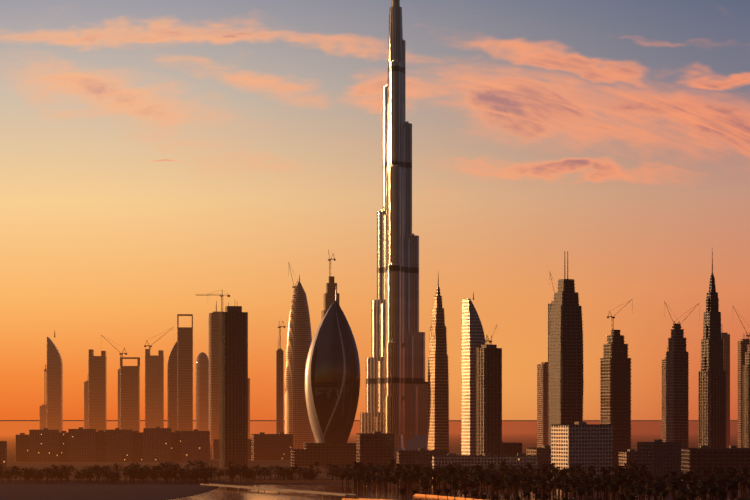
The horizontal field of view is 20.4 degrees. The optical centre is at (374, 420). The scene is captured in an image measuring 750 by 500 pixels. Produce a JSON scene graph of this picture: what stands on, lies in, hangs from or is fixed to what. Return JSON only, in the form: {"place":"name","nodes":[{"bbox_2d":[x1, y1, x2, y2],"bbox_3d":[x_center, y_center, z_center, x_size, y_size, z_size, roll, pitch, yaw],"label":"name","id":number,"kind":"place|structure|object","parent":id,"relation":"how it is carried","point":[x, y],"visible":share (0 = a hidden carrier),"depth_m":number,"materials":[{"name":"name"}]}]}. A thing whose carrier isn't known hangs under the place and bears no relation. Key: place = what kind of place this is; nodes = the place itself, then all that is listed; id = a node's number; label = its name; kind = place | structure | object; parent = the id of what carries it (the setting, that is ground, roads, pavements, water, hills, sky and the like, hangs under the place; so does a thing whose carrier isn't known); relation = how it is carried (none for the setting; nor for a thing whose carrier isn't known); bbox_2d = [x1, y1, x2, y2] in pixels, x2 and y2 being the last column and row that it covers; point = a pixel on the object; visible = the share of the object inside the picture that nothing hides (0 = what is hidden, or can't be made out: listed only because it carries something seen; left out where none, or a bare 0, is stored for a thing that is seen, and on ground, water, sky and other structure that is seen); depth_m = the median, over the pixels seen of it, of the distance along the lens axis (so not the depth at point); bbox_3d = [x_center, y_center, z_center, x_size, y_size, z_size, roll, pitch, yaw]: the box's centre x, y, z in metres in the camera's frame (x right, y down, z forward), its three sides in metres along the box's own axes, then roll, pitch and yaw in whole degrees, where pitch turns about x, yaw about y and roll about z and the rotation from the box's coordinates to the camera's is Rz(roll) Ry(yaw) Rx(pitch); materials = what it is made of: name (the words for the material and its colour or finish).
{"place":"outdoors","nodes":[
{"label":"outdoors","id":0,"kind":"place"},
{"bbox_2d":[39,364,46,429],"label":"skyscraper","id":1,"kind":"structure","parent":0,"point":[42,416],"depth_m":5987.50,"materials":[{"name":"stone"}]},
{"bbox_2d":[196,352,208,430],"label":"skyscraper","id":2,"kind":"structure","parent":0,"point":[202,391],"depth_m":6075.48,"materials":[{"name":"stone"}]},
{"bbox_2d":[291,290,359,465],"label":"skyscraper","id":3,"kind":"structure","parent":0,"point":[332,379],"depth_m":2762.18,"materials":[{"name":"grey glass"}]},
{"bbox_2d":[342,498,385,499],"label":"causeway road","id":4,"kind":"structure","parent":0,"point":[361,499],"depth_m":1496.48,"materials":[{"name":"stone"}]},
{"bbox_2d":[451,483,459,499],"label":"palm","id":5,"kind":"object","parent":4,"relation":"on","point":[455,485],"visible":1,"depth_m":1436.78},
{"bbox_2d":[521,491,530,499],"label":"palm","id":6,"kind":"object","parent":4,"relation":"on","point":[526,493],"visible":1,"depth_m":1355.13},
{"bbox_2d":[574,487,585,499],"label":"palm","id":7,"kind":"object","parent":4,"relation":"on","point":[580,492],"visible":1,"depth_m":1291.17,"materials":[{"name":"plant"}]},
{"bbox_2d":[626,494,637,499],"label":"palm","id":8,"kind":"object","parent":4,"relation":"on","point":[631,497],"visible":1,"depth_m":1239.40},
{"bbox_2d":[0,421,746,484],"bbox_3d":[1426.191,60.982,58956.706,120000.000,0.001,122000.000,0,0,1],"label":"ground","id":9,"kind":"structure","parent":0,"point":[524,433],"depth_m":6239.20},
{"bbox_2d":[0,441,6,468],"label":"block","id":10,"kind":"structure","parent":9,"relation":"on","point":[3,452],"depth_m":2578.05,"materials":[{"name":"concrete"}]},
{"bbox_2d":[47,331,62,431],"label":"skyscraper","id":11,"kind":"structure","parent":9,"relation":"on","point":[54,391],"depth_m":5580.16,"materials":[{"name":"brown glass"}]},
{"bbox_2d":[84,381,87,428],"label":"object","id":12,"kind":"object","parent":9,"relation":"on","point":[86,405],"visible":0.43,"depth_m":6237.13,"materials":[{"name":"stone"}]},
{"bbox_2d":[88,349,106,431],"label":"skyscraper","id":13,"kind":"structure","parent":9,"relation":"on","point":[97,393],"depth_m":5426.34,"materials":[{"name":"brown glass"}]},
{"bbox_2d":[16,427,209,461],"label":"apartment complex","id":14,"kind":"structure","parent":9,"relation":"on","point":[80,444],"depth_m":3074.46,"materials":[{"name":"concrete"}]},
{"bbox_2d":[118,368,119,429],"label":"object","id":15,"kind":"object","parent":9,"relation":"on","point":[119,398],"visible":0.23,"depth_m":6236.18,"materials":[{"name":"stone"}]},
{"bbox_2d":[101,335,139,431],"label":"skyscraper","id":16,"kind":"structure","parent":9,"relation":"on","point":[129,397],"depth_m":5272.56,"materials":[{"name":"brown glass"}]},
{"bbox_2d":[144,327,173,427],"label":"skyscraper","id":17,"kind":"structure","parent":9,"relation":"on","point":[154,391],"depth_m":5721.34,"materials":[{"name":"stone"}]},
{"bbox_2d":[167,342,176,431],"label":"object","id":18,"kind":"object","parent":9,"relation":"on","point":[172,393],"visible":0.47,"depth_m":5125.20,"materials":[{"name":"brown glass"}]},
{"bbox_2d":[177,314,192,430],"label":"skyscraper","id":19,"kind":"structure","parent":9,"relation":"on","point":[184,378],"depth_m":5070.62,"materials":[{"name":"brown glass"}]},
{"bbox_2d":[196,290,229,443],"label":"skyscraper","id":20,"kind":"structure","parent":9,"relation":"on","point":[213,369],"depth_m":5411.71,"materials":[{"name":"concrete"}]},
{"bbox_2d":[213,439,250,458],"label":"building","id":21,"kind":"structure","parent":9,"relation":"on","point":[215,448],"depth_m":3267.05,"materials":[{"name":"concrete"}]},
{"bbox_2d":[219,306,247,467],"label":"skyscraper","id":22,"kind":"structure","parent":9,"relation":"on","point":[233,384],"depth_m":2665.66,"materials":[{"name":"brown glass"}]},
{"bbox_2d":[248,378,249,438],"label":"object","id":23,"kind":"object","parent":9,"relation":"on","point":[248,408],"visible":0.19,"depth_m":6225.18,"materials":[{"name":"brown glass"}]},
{"bbox_2d":[251,432,292,459],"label":"building","id":24,"kind":"structure","parent":9,"relation":"on","point":[264,446],"depth_m":3168.59,"materials":[{"name":"concrete"}]},
{"bbox_2d":[276,322,285,433],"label":"thin tower","id":25,"kind":"structure","parent":9,"relation":"on","point":[280,390],"depth_m":4774.69,"materials":[{"name":"stone"}]},
{"bbox_2d":[284,262,313,448],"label":"skyscraper","id":26,"kind":"structure","parent":9,"relation":"on","point":[297,425],"depth_m":4363.16,"materials":[{"name":"gold metal"}]},
{"bbox_2d":[321,250,338,320],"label":"skyscraper","id":27,"kind":"structure","parent":9,"relation":"on","point":[329,295],"depth_m":4766.66,"materials":[{"name":"brown glass"}]},
{"bbox_2d":[356,431,393,470],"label":"building","id":28,"kind":"structure","parent":9,"relation":"on","point":[375,447],"depth_m":2460.19,"materials":[{"name":"brown glass"}]},
{"bbox_2d":[360,0,427,462],"bbox_3d":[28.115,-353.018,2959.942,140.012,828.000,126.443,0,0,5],"label":"skyscraper","id":29,"kind":"structure","parent":9,"relation":"on","point":[396,395],"depth_m":2967.35,"materials":[{"name":"metal"}]},
{"bbox_2d":[392,471,401,491],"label":"palm","id":30,"kind":"object","parent":9,"relation":"on","point":[397,474],"visible":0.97,"depth_m":1768.04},
{"bbox_2d":[412,464,421,489],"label":"palm","id":31,"kind":"object","parent":9,"relation":"on","point":[417,467],"visible":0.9,"depth_m":1829.07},
{"bbox_2d":[414,470,423,493],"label":"palm","id":32,"kind":"object","parent":9,"relation":"on","point":[418,473],"visible":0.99,"depth_m":1699.80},
{"bbox_2d":[396,448,448,474],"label":"building","id":33,"kind":"structure","parent":9,"relation":"on","point":[422,456],"depth_m":2258.28,"materials":[{"name":"concrete"}]},
{"bbox_2d":[423,470,431,493],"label":"palm","id":34,"kind":"object","parent":9,"relation":"on","point":[428,473],"visible":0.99,"depth_m":1715.82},
{"bbox_2d":[427,276,449,450],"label":"skyscraper","id":35,"kind":"structure","parent":9,"relation":"on","point":[438,418],"depth_m":2715.95,"materials":[{"name":"gold metal"}]},
{"bbox_2d":[461,292,485,454],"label":"skyscraper","id":36,"kind":"structure","parent":9,"relation":"on","point":[473,338],"depth_m":2512.28,"materials":[{"name":"beige metal"}]},
{"bbox_2d":[474,465,482,491],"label":"palm","id":37,"kind":"object","parent":9,"relation":"on","point":[478,467],"visible":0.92,"depth_m":1771.76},
{"bbox_2d":[475,473,486,494],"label":"palm","id":38,"kind":"object","parent":9,"relation":"on","point":[480,477],"visible":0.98,"depth_m":1611.81,"materials":[{"name":"plant"}]},
{"bbox_2d":[432,453,537,478],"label":"building","id":39,"kind":"structure","parent":9,"relation":"on","point":[482,460],"depth_m":2159.15,"materials":[{"name":"concrete"}]},
{"bbox_2d":[476,326,501,454],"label":"tower","id":40,"kind":"structure","parent":9,"relation":"on","point":[488,398],"depth_m":2313.47,"materials":[{"name":"brown glass"}]},
{"bbox_2d":[502,441,521,454],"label":"building","id":41,"kind":"structure","parent":9,"relation":"on","point":[511,448],"depth_m":2359.82,"materials":[{"name":"brown concrete"}]},
{"bbox_2d":[509,474,519,498],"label":"palm","id":42,"kind":"object","parent":9,"relation":"on","point":[513,478],"visible":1,"depth_m":1549.73,"materials":[{"name":"plant"}]},
{"bbox_2d":[526,445,550,470],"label":"block","id":43,"kind":"structure","parent":9,"relation":"on","point":[543,453],"depth_m":2257.65,"materials":[{"name":"concrete"}]},
{"bbox_2d":[537,362,547,446],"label":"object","id":44,"kind":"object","parent":9,"relation":"on","point":[542,403],"visible":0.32,"depth_m":4151.42,"materials":[{"name":"brown glass"}]},
{"bbox_2d":[543,473,554,483],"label":"palm","id":45,"kind":"object","parent":9,"relation":"on","point":[548,477],"visible":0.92,"depth_m":1615.92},
{"bbox_2d":[548,271,554,446],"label":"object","id":46,"kind":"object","parent":9,"relation":"on","point":[549,320],"visible":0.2,"depth_m":3566.95,"materials":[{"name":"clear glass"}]},
{"bbox_2d":[548,251,583,441],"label":"skyscraper","id":47,"kind":"structure","parent":9,"relation":"on","point":[566,371],"depth_m":2607.28,"materials":[{"name":"concrete"}]},
{"bbox_2d":[551,422,612,484],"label":"building","id":48,"kind":"structure","parent":9,"relation":"on","point":[585,444],"depth_m":1956.68,"materials":[{"name":"concrete"}]},
{"bbox_2d":[600,299,632,468],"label":"skyscraper","id":49,"kind":"structure","parent":9,"relation":"on","point":[615,386],"depth_m":2506.84,"materials":[{"name":"brown glass"}]},
{"bbox_2d":[617,474,628,492],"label":"palm","id":50,"kind":"object","parent":9,"relation":"on","point":[622,479],"visible":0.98,"depth_m":1410.02,"materials":[{"name":"plant"}]},
{"bbox_2d":[618,449,636,470],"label":"block","id":51,"kind":"structure","parent":9,"relation":"on","point":[630,455],"depth_m":2157.75,"materials":[{"name":"concrete"}]},
{"bbox_2d":[637,439,680,484],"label":"building","id":52,"kind":"structure","parent":9,"relation":"on","point":[658,457],"depth_m":1957.14,"materials":[{"name":"concrete"}]},
{"bbox_2d":[662,347,667,441],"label":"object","id":53,"kind":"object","parent":9,"relation":"on","point":[663,400],"visible":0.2,"depth_m":3958.17,"materials":[{"name":"brown glass"}]},
{"bbox_2d":[664,301,698,447],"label":"skyscraper","id":54,"kind":"structure","parent":9,"relation":"on","point":[676,409],"depth_m":2855.82,"materials":[{"name":"concrete"}]},
{"bbox_2d":[683,473,690,488],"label":"palm","id":55,"kind":"object","parent":9,"relation":"on","point":[686,475],"visible":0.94,"depth_m":1678.82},
{"bbox_2d":[698,251,725,447],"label":"skyscraper","id":56,"kind":"structure","parent":9,"relation":"on","point":[712,403],"depth_m":2605.86,"materials":[{"name":"brown glass"}]},
{"bbox_2d":[681,446,749,480],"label":"building","id":57,"kind":"structure","parent":9,"relation":"on","point":[706,457],"depth_m":2046.08,"materials":[{"name":"brown concrete"}]},
{"bbox_2d":[721,333,729,445],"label":"skyscraper","id":58,"kind":"structure","parent":9,"relation":"on","point":[726,337],"depth_m":4944.95,"materials":[{"name":"stone"}]},
{"bbox_2d":[732,305,749,447],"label":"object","id":59,"kind":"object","parent":9,"relation":"on","point":[742,345],"visible":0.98,"depth_m":3749.62,"materials":[{"name":"brown glass"}]},
{"bbox_2d":[743,345,749,447],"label":"skyscraper","id":60,"kind":"structure","parent":9,"relation":"on","point":[746,405],"depth_m":2954.69,"materials":[{"name":"glass"}]},
{"bbox_2d":[0,480,748,499],"bbox_3d":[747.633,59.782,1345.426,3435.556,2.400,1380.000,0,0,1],"label":"sand banks","id":61,"kind":"object","parent":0,"point":[86,490],"visible":0.88,"depth_m":1802.76,"materials":[{"name":"sand"}]},
{"bbox_2d":[3,465,19,482],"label":"tree","id":62,"kind":"object","parent":61,"relation":"on","point":[13,467],"visible":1,"depth_m":1986.41,"materials":[{"name":"green plant"}]},
{"bbox_2d":[10,468,23,481],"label":"tree","id":63,"kind":"object","parent":61,"relation":"on","point":[17,473],"visible":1,"depth_m":1978.70,"materials":[{"name":"green plant"}]},
{"bbox_2d":[37,467,60,482],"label":"tree","id":64,"kind":"object","parent":61,"relation":"on","point":[55,472],"visible":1,"depth_m":1958.73,"materials":[{"name":"green plant"}]},
{"bbox_2d":[62,464,77,480],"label":"tree","id":65,"kind":"object","parent":61,"relation":"on","point":[69,467],"visible":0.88,"depth_m":2028.97,"materials":[{"name":"green plant"}]},
{"bbox_2d":[73,472,83,481],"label":"tree","id":66,"kind":"object","parent":61,"relation":"on","point":[77,475],"visible":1,"depth_m":1993.44,"materials":[{"name":"green plant"}]},
{"bbox_2d":[82,469,97,482],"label":"tree","id":67,"kind":"object","parent":61,"relation":"on","point":[88,471],"visible":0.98,"depth_m":1987.30,"materials":[{"name":"green plant"}]},
{"bbox_2d":[82,465,100,482],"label":"tree","id":68,"kind":"object","parent":61,"relation":"on","point":[95,468],"visible":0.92,"depth_m":1976.82,"materials":[{"name":"green plant"}]},
{"bbox_2d":[94,469,105,483],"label":"tree","id":69,"kind":"object","parent":61,"relation":"on","point":[103,471],"visible":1,"depth_m":1947.49,"materials":[{"name":"green plant"}]},
{"bbox_2d":[110,471,122,483],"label":"tree","id":70,"kind":"object","parent":61,"relation":"on","point":[117,475],"visible":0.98,"depth_m":1953.58,"materials":[{"name":"green plant"}]},
{"bbox_2d":[127,462,141,482],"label":"tree","id":71,"kind":"object","parent":61,"relation":"on","point":[136,467],"visible":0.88,"depth_m":1976.83,"materials":[{"name":"green plant"}]},
{"bbox_2d":[135,468,145,482],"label":"tree","id":72,"kind":"object","parent":61,"relation":"on","point":[141,470],"visible":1,"depth_m":1959.64,"materials":[{"name":"green plant"}]},
{"bbox_2d":[156,461,176,483],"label":"tree","id":73,"kind":"object","parent":61,"relation":"on","point":[164,466],"visible":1,"depth_m":1946.96,"materials":[{"name":"green plant"}]},
{"bbox_2d":[163,469,179,483],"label":"tree","id":74,"kind":"object","parent":61,"relation":"on","point":[168,473],"visible":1,"depth_m":1946.25,"materials":[{"name":"green plant"}]},
{"bbox_2d":[167,462,181,481],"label":"tree","id":75,"kind":"object","parent":61,"relation":"on","point":[178,466],"visible":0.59,"depth_m":1987.77,"materials":[{"name":"green plant"}]},
{"bbox_2d":[184,459,205,480],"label":"tree","id":76,"kind":"object","parent":61,"relation":"on","point":[190,464],"visible":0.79,"depth_m":2038.07,"materials":[{"name":"green plant"}]},
{"bbox_2d":[191,466,209,482],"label":"tree","id":77,"kind":"object","parent":61,"relation":"on","point":[205,468],"visible":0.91,"depth_m":1975.77,"materials":[{"name":"green plant"}]},
{"bbox_2d":[194,460,211,468],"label":"tree","id":78,"kind":"object","parent":61,"relation":"on","point":[202,464],"visible":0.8,"depth_m":2009.16,"materials":[{"name":"green plant"}]},
{"bbox_2d":[214,468,227,479],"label":"tree","id":79,"kind":"object","parent":61,"relation":"on","point":[220,471],"visible":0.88,"depth_m":2097.28,"materials":[{"name":"green plant"}]},
{"bbox_2d":[241,468,254,481],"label":"tree","id":80,"kind":"object","parent":61,"relation":"on","point":[243,474],"visible":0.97,"depth_m":2059.07,"materials":[{"name":"green plant"}]},
{"bbox_2d":[261,468,276,479],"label":"tree","id":81,"kind":"object","parent":61,"relation":"on","point":[267,471],"visible":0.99,"depth_m":2086.72,"materials":[{"name":"green plant"}]},
{"bbox_2d":[283,465,298,479],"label":"tree","id":82,"kind":"object","parent":61,"relation":"on","point":[287,471],"visible":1,"depth_m":2052.51,"materials":[{"name":"green plant"}]},
{"bbox_2d":[307,467,321,479],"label":"tree","id":83,"kind":"object","parent":61,"relation":"on","point":[311,470],"visible":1,"depth_m":2032.67,"materials":[{"name":"green plant"}]},
{"bbox_2d":[370,467,378,491],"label":"palm","id":84,"kind":"object","parent":61,"relation":"on","point":[374,470],"visible":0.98,"depth_m":1774.82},
{"bbox_2d":[0,0,749,420],"label":"sky","id":85,"kind":"structure","parent":0,"point":[156,155],"materials":[{"name":"orange"}]},
{"bbox_2d":[415,494,482,499],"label":"road","id":86,"kind":"structure","parent":0,"point":[460,498],"depth_m":1629.80,"materials":[{"name":"asphalt"}]},
{"bbox_2d":[170,485,749,499],"bbox_3d":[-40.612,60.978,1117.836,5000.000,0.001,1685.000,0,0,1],"label":"water","id":87,"kind":"structure","parent":0,"point":[227,493],"depth_m":1708.35,"materials":[{"name":"liquid"}]},
{"bbox_2d":[200,483,355,496],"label":"bridge","id":88,"kind":"structure","parent":87,"relation":"on","point":[285,490],"depth_m":1736.90,"materials":[{"name":"concrete"}]},
{"bbox_2d":[445,467,456,495],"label":"palm","id":89,"kind":"object","parent":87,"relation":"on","point":[450,471],"visible":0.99,"depth_m":1674.86,"materials":[{"name":"plant"}]},
{"bbox_2d":[556,470,566,494],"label":"palm","id":90,"kind":"object","parent":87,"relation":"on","point":[562,473],"visible":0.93,"depth_m":1706.14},
{"bbox_2d":[598,467,609,495],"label":"palm","id":91,"kind":"object","parent":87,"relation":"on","point":[604,470],"visible":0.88,"depth_m":1663.44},
{"bbox_2d":[601,477,612,499],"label":"palm","id":92,"kind":"object","parent":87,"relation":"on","point":[606,482],"visible":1,"depth_m":1430.40,"materials":[{"name":"plant"}]},
{"bbox_2d":[725,480,738,499],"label":"palm","id":93,"kind":"object","parent":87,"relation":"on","point":[732,485],"visible":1,"depth_m":1289.95,"materials":[{"name":"plant"}]},
{"bbox_2d":[487,473,495,499],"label":"palm","id":94,"kind":"object","parent":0,"point":[491,476],"visible":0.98,"depth_m":1591.77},
{"bbox_2d":[490,479,502,499],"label":"palm","id":95,"kind":"object","parent":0,"point":[495,484],"visible":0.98,"depth_m":1579.83,"materials":[{"name":"plant"}]},
{"bbox_2d":[497,484,506,499],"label":"palm","id":96,"kind":"object","parent":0,"point":[502,488],"visible":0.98,"depth_m":1570.86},
{"bbox_2d":[517,483,526,499],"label":"palm","id":97,"kind":"object","parent":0,"point":[521,485],"visible":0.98,"depth_m":1539.88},
{"bbox_2d":[524,479,532,499],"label":"palm","id":98,"kind":"object","parent":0,"point":[528,481],"visible":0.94,"depth_m":1530.12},
{"bbox_2d":[546,483,555,499],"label":"palm","id":99,"kind":"object","parent":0,"point":[551,485],"visible":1,"depth_m":1499.19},
{"bbox_2d":[555,483,563,498],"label":"palm","id":100,"kind":"object","parent":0,"point":[559,486],"visible":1,"depth_m":1489.43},
{"bbox_2d":[561,477,571,497],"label":"palm","id":101,"kind":"object","parent":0,"point":[566,480],"visible":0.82,"depth_m":1565.07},
{"bbox_2d":[569,481,577,499],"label":"palm","id":102,"kind":"object","parent":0,"point":[573,485],"visible":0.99,"depth_m":1470.19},
{"bbox_2d":[591,486,602,497],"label":"palm","id":103,"kind":"object","parent":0,"point":[596,488],"visible":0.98,"depth_m":1439.89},
{"bbox_2d":[608,483,620,499],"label":"palm","id":104,"kind":"object","parent":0,"point":[614,487],"visible":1,"depth_m":1418.51,"materials":[{"name":"plant"}]},
{"bbox_2d":[634,486,645,499],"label":"palm","id":105,"kind":"object","parent":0,"point":[638,490],"visible":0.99,"depth_m":1389.07,"materials":[{"name":"plant"}]},
{"bbox_2d":[651,485,660,499],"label":"palm","id":106,"kind":"object","parent":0,"point":[655,489],"visible":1,"depth_m":1368.64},
{"bbox_2d":[659,489,669,499],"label":"palm","id":107,"kind":"object","parent":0,"point":[664,493],"visible":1,"depth_m":1358.60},
{"bbox_2d":[667,480,680,499],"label":"palm","id":108,"kind":"object","parent":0,"point":[673,485],"visible":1,"depth_m":1350.08,"materials":[{"name":"plant"}]},
{"bbox_2d":[686,492,697,499],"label":"palm","id":109,"kind":"object","parent":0,"point":[691,496],"visible":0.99,"depth_m":1328.23,"materials":[{"name":"plant"}]},
{"bbox_2d":[696,488,707,499],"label":"palm","id":110,"kind":"object","parent":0,"point":[700,492],"visible":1,"depth_m":1317.90,"materials":[{"name":"plant"}]},
{"bbox_2d":[705,484,718,499],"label":"palm","id":111,"kind":"object","parent":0,"point":[713,489],"visible":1,"depth_m":1309.36,"materials":[{"name":"plant"}]},
{"bbox_2d":[716,490,727,499],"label":"palm","id":112,"kind":"object","parent":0,"point":[722,494],"visible":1,"depth_m":1297.74,"materials":[{"name":"plant"}]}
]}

